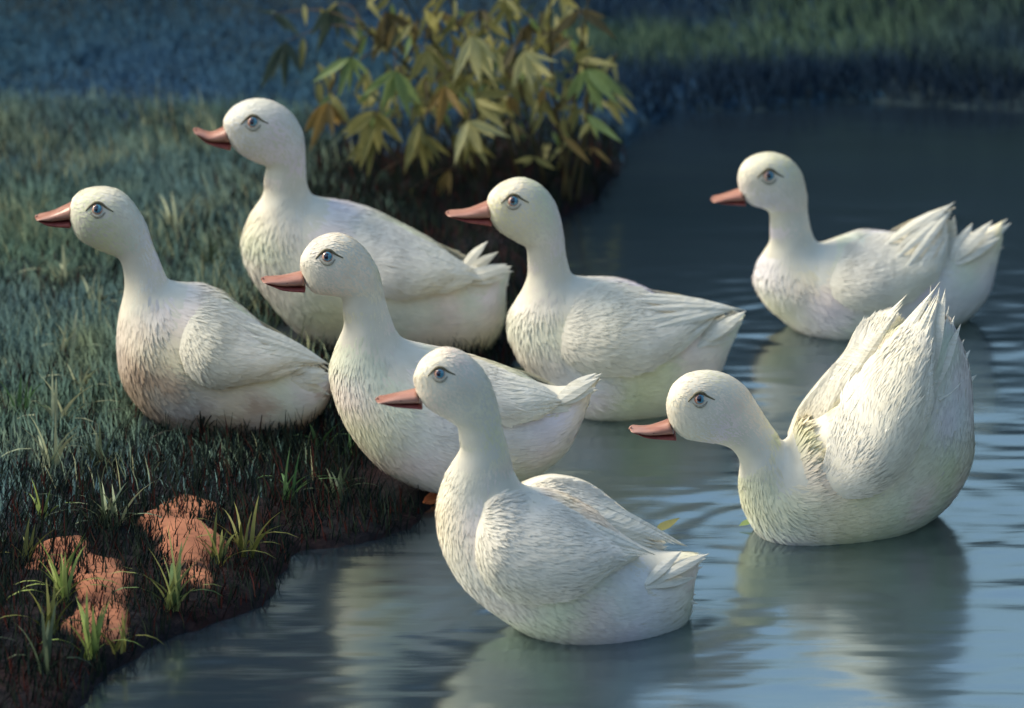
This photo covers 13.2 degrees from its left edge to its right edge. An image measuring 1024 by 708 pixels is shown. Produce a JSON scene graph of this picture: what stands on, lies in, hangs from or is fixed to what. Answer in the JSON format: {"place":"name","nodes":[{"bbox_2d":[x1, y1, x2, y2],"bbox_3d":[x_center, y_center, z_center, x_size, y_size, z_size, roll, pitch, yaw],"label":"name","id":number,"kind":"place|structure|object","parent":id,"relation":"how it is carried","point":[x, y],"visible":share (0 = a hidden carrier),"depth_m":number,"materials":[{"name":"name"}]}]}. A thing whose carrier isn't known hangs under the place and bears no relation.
{"place":"outdoors","nodes":[
{"label":"outdoors","id":0,"kind":"place"},
{"bbox_2d":[0,0,1023,707],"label":"ground","id":1,"kind":"structure","parent":0,"point":[324,542],"depth_m":9.54,"materials":[{"name":"soil"}]},
{"bbox_2d":[0,373,50,414],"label":"grass tuft","id":2,"kind":"object","parent":1,"relation":"on","point":[19,397],"visible":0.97,"depth_m":8.50,"materials":[{"name":"green plant"}]},
{"bbox_2d":[2,521,64,562],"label":"grass tuft","id":3,"kind":"object","parent":1,"relation":"on","point":[26,541],"visible":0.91,"depth_m":7.86,"materials":[{"name":"green plant"}]},
{"bbox_2d":[8,179,64,211],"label":"grass tuft","id":4,"kind":"object","parent":1,"relation":"on","point":[43,200],"visible":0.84,"depth_m":9.63,"materials":[{"name":"green plant"}]},
{"bbox_2d":[1,577,79,634],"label":"grass tuft","id":5,"kind":"object","parent":1,"relation":"on","point":[50,606],"visible":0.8,"depth_m":7.57,"materials":[{"name":"green plant"}]},
{"bbox_2d":[1,412,88,467],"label":"grass tuft","id":6,"kind":"object","parent":1,"relation":"on","point":[56,460],"visible":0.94,"depth_m":8.25,"materials":[{"name":"green plant"}]},
{"bbox_2d":[3,602,90,673],"bbox_3d":[-0.787,0.469,7.457,0.165,0.123,0.088,11,23,28],"label":"grass tuft","id":7,"kind":"object","parent":1,"relation":"on","point":[45,653],"visible":1,"depth_m":7.44,"materials":[{"name":"green plant"}]},
{"bbox_2d":[24,478,75,520],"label":"grass tuft","id":8,"kind":"object","parent":1,"relation":"on","point":[38,506],"visible":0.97,"depth_m":8.04,"materials":[{"name":"green plant"}]},
{"bbox_2d":[16,244,101,284],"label":"grass tuft","id":9,"kind":"object","parent":1,"relation":"on","point":[63,265],"visible":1,"depth_m":9.20,"materials":[{"name":"green plant"}]},
{"bbox_2d":[8,534,122,605],"bbox_3d":[-0.786,0.375,7.699,0.210,0.112,0.095,-7,21,-20],"label":"grass tuft","id":10,"kind":"object","parent":1,"relation":"on","point":[60,581],"visible":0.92,"depth_m":7.68,"materials":[{"name":"green plant"}]},
{"bbox_2d":[17,372,118,427],"bbox_3d":[-0.852,0.081,8.456,0.219,0.120,0.091,0,20,0],"label":"grass tuft","id":11,"kind":"object","parent":1,"relation":"on","point":[55,403],"visible":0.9,"depth_m":8.43,"materials":[{"name":"green plant"}]},
{"bbox_2d":[40,311,109,357],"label":"grass tuft","id":12,"kind":"object","parent":1,"relation":"on","point":[63,340],"visible":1,"depth_m":8.80,"materials":[{"name":"green plant"}]},
{"bbox_2d":[45,363,108,393],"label":"grass tuft","id":13,"kind":"object","parent":1,"relation":"on","point":[85,378],"visible":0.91,"depth_m":8.62,"materials":[{"name":"green plant"}]},
{"bbox_2d":[25,535,137,644],"bbox_3d":[-0.744,0.471,7.790,0.409,0.183,0.545,0,20,0],"label":"clay mound","id":14,"kind":"object","parent":1,"relation":"on","point":[114,620],"visible":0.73,"depth_m":7.72,"materials":[{"name":"brown soil"}]},
{"bbox_2d":[42,591,140,659],"bbox_3d":[-0.718,0.454,7.534,0.193,0.125,0.099,7,21,19],"label":"grass tuft","id":15,"kind":"object","parent":1,"relation":"on","point":[94,646],"visible":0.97,"depth_m":7.51,"materials":[{"name":"green plant"}]},
{"bbox_2d":[44,471,145,528],"bbox_3d":[-0.761,0.269,7.990,0.214,0.116,0.106,0,20,0],"label":"grass tuft","id":16,"kind":"object","parent":1,"relation":"on","point":[103,508],"visible":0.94,"depth_m":8.00,"materials":[{"name":"green plant"}]},
{"bbox_2d":[71,273,123,304],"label":"grass tuft","id":17,"kind":"object","parent":1,"relation":"on","point":[91,289],"visible":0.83,"depth_m":9.09,"materials":[{"name":"green plant"}]},
{"bbox_2d":[60,421,137,465],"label":"grass tuft","id":18,"kind":"object","parent":1,"relation":"on","point":[97,444],"visible":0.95,"depth_m":8.28,"materials":[{"name":"green plant"}]},
{"bbox_2d":[70,482,161,527],"bbox_3d":[-0.720,0.263,8.032,0.179,0.104,0.150,-16,26,-38],"label":"grass tuft","id":19,"kind":"object","parent":1,"relation":"on","point":[112,507],"visible":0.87,"depth_m":8.03,"materials":[{"name":"green plant"}]},
{"bbox_2d":[91,607,161,653],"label":"grass tuft","id":20,"kind":"object","parent":1,"relation":"on","point":[122,645],"visible":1,"depth_m":7.54,"materials":[{"name":"green plant"}]},
{"bbox_2d":[103,408,169,431],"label":"grass tuft","id":21,"kind":"object","parent":1,"relation":"on","point":[146,416],"visible":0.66,"depth_m":8.46,"materials":[{"name":"green plant"}]},
{"bbox_2d":[109,525,221,611],"bbox_3d":[-0.611,0.366,7.707,0.192,0.148,0.131,-13,24,-32],"label":"grass tuft","id":22,"kind":"object","parent":1,"relation":"on","point":[175,576],"visible":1,"depth_m":7.69,"materials":[{"name":"green plant"}]},
{"bbox_2d":[140,191,209,230],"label":"grass tuft","id":23,"kind":"object","parent":1,"relation":"on","point":[170,219],"visible":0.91,"depth_m":9.54,"materials":[{"name":"green plant"}]},
{"bbox_2d":[150,412,213,445],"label":"grass tuft","id":24,"kind":"object","parent":1,"relation":"on","point":[201,421],"visible":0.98,"depth_m":8.38,"materials":[{"name":"green plant"}]},
{"bbox_2d":[35,186,331,436],"bbox_3d":[-0.619,-0.067,8.428,0.567,0.518,0.268,0,20,0],"label":"duck","id":25,"kind":"object","parent":1,"relation":"on","point":[186,350],"visible":0.95,"depth_m":8.37},
{"bbox_2d":[134,494,234,591],"bbox_3d":[-0.582,0.367,7.998,0.361,0.131,0.479,0,20,0],"label":"clay mound","id":26,"kind":"object","parent":1,"relation":"on","point":[181,531],"visible":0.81,"depth_m":7.93,"materials":[{"name":"brown soil"}]},
{"bbox_2d":[181,229,228,267],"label":"grass tuft","id":27,"kind":"object","parent":1,"relation":"on","point":[212,251],"visible":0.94,"depth_m":9.32,"materials":[{"name":"green plant"}]},
{"bbox_2d":[198,512,272,566],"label":"grass tuft","id":28,"kind":"object","parent":1,"relation":"on","point":[215,551],"visible":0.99,"depth_m":7.87,"materials":[{"name":"green plant"}]},
{"bbox_2d":[198,496,295,558],"bbox_3d":[-0.476,0.315,7.920,0.209,0.090,0.136,6,21,17],"label":"grass tuft","id":29,"kind":"object","parent":1,"relation":"on","point":[239,542],"visible":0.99,"depth_m":7.92,"materials":[{"name":"green plant"}]},
{"bbox_2d":[237,423,305,449],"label":"grass tuft","id":30,"kind":"object","parent":1,"relation":"on","point":[266,432],"visible":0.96,"depth_m":8.38,"materials":[{"name":"green plant"}]},
{"bbox_2d":[259,449,335,500],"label":"grass tuft","id":31,"kind":"object","parent":1,"relation":"on","point":[294,483],"visible":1,"depth_m":8.14,"materials":[{"name":"green plant"}]},
{"bbox_2d":[0,81,631,707],"bbox_3d":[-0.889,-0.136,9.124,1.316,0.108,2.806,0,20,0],"label":"meadow grass","id":32,"kind":"structure","parent":1,"relation":"on","point":[105,331],"depth_m":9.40,"materials":[{"name":"green plant"}]},
{"bbox_2d":[294,422,350,449],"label":"grass tuft","id":33,"kind":"object","parent":1,"relation":"on","point":[314,436],"visible":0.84,"depth_m":8.37,"materials":[{"name":"green plant"}]},
{"bbox_2d":[303,461,378,500],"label":"grass tuft","id":34,"kind":"object","parent":1,"relation":"on","point":[338,481],"visible":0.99,"depth_m":8.17,"materials":[{"name":"green plant"}]},
{"bbox_2d":[332,432,353,454],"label":"grass tuft","id":35,"kind":"object","parent":1,"relation":"on","point":[348,445],"visible":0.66,"depth_m":8.36,"materials":[{"name":"green plant"}]},
{"bbox_2d":[193,98,512,354],"bbox_3d":[-0.314,-0.244,8.854,0.634,0.564,0.283,0,20,0],"label":"duck","id":36,"kind":"object","parent":1,"relation":"on","point":[437,292],"visible":0.81,"depth_m":8.78},
{"bbox_2d":[261,232,601,504],"bbox_3d":[-0.146,0.020,8.177,0.626,0.524,0.250,0,20,0],"label":"duck","id":37,"kind":"object","parent":1,"relation":"on","point":[375,354],"visible":0.77,"depth_m":8.10},
{"bbox_2d":[0,0,887,161],"bbox_3d":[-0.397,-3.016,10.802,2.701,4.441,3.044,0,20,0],"label":"shaded ground cover","id":38,"kind":"object","parent":1,"relation":"on","point":[47,52],"visible":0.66,"depth_m":10.75,"materials":[{"name":"green plant"}]},
{"bbox_2d":[259,0,636,205],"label":"bamboo","id":39,"kind":"object","parent":1,"relation":"on","point":[519,69],"visible":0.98,"depth_m":9.80,"materials":[{"name":"green plant"}]},
{"bbox_2d":[537,0,1023,119],"bbox_3d":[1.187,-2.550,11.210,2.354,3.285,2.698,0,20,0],"label":"bank grass","id":40,"kind":"structure","parent":1,"relation":"on","point":[920,47],"depth_m":10.80,"materials":[{"name":"green plant"}]},
{"bbox_2d":[80,101,1023,707],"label":"water","id":41,"kind":"structure","parent":0,"point":[928,615],"depth_m":7.98,"materials":[{"name":"blue liquid"}]},
{"bbox_2d":[375,346,709,644],"bbox_3d":[0.066,0.260,7.619,0.553,0.580,0.271,-10,22,-26],"label":"duck","id":42,"kind":"object","parent":41,"relation":"on","point":[562,559],"visible":1,"depth_m":7.56},
{"bbox_2d":[445,177,745,420],"bbox_3d":[0.177,-0.093,8.636,0.564,0.524,0.283,-10,22,-25],"label":"duck","id":43,"kind":"object","parent":41,"relation":"on","point":[642,349],"visible":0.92,"depth_m":8.58},
{"bbox_2d":[657,518,678,529],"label":"floating leaf","id":44,"kind":"object","parent":41,"relation":"on","point":[665,525],"visible":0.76,"depth_m":8.11,"materials":[{"name":"yellow plant"}]},
{"bbox_2d":[739,520,749,525],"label":"floating leaf","id":45,"kind":"object","parent":41,"relation":"on","point":[744,522],"visible":0.66,"depth_m":8.12,"materials":[{"name":"green plant"}]},
{"bbox_2d":[629,282,975,545],"bbox_3d":[0.555,0.143,8.029,0.653,0.523,0.277,-10,22,-25],"label":"duck","id":46,"kind":"object","parent":41,"relation":"on","point":[878,443],"visible":1,"depth_m":8.00},
{"bbox_2d":[710,152,1010,339],"bbox_3d":[0.725,-0.213,9.105,0.605,0.427,0.275,-10,22,-25],"label":"duck","id":47,"kind":"object","parent":41,"relation":"on","point":[835,288],"visible":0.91,"depth_m":9.04}
]}

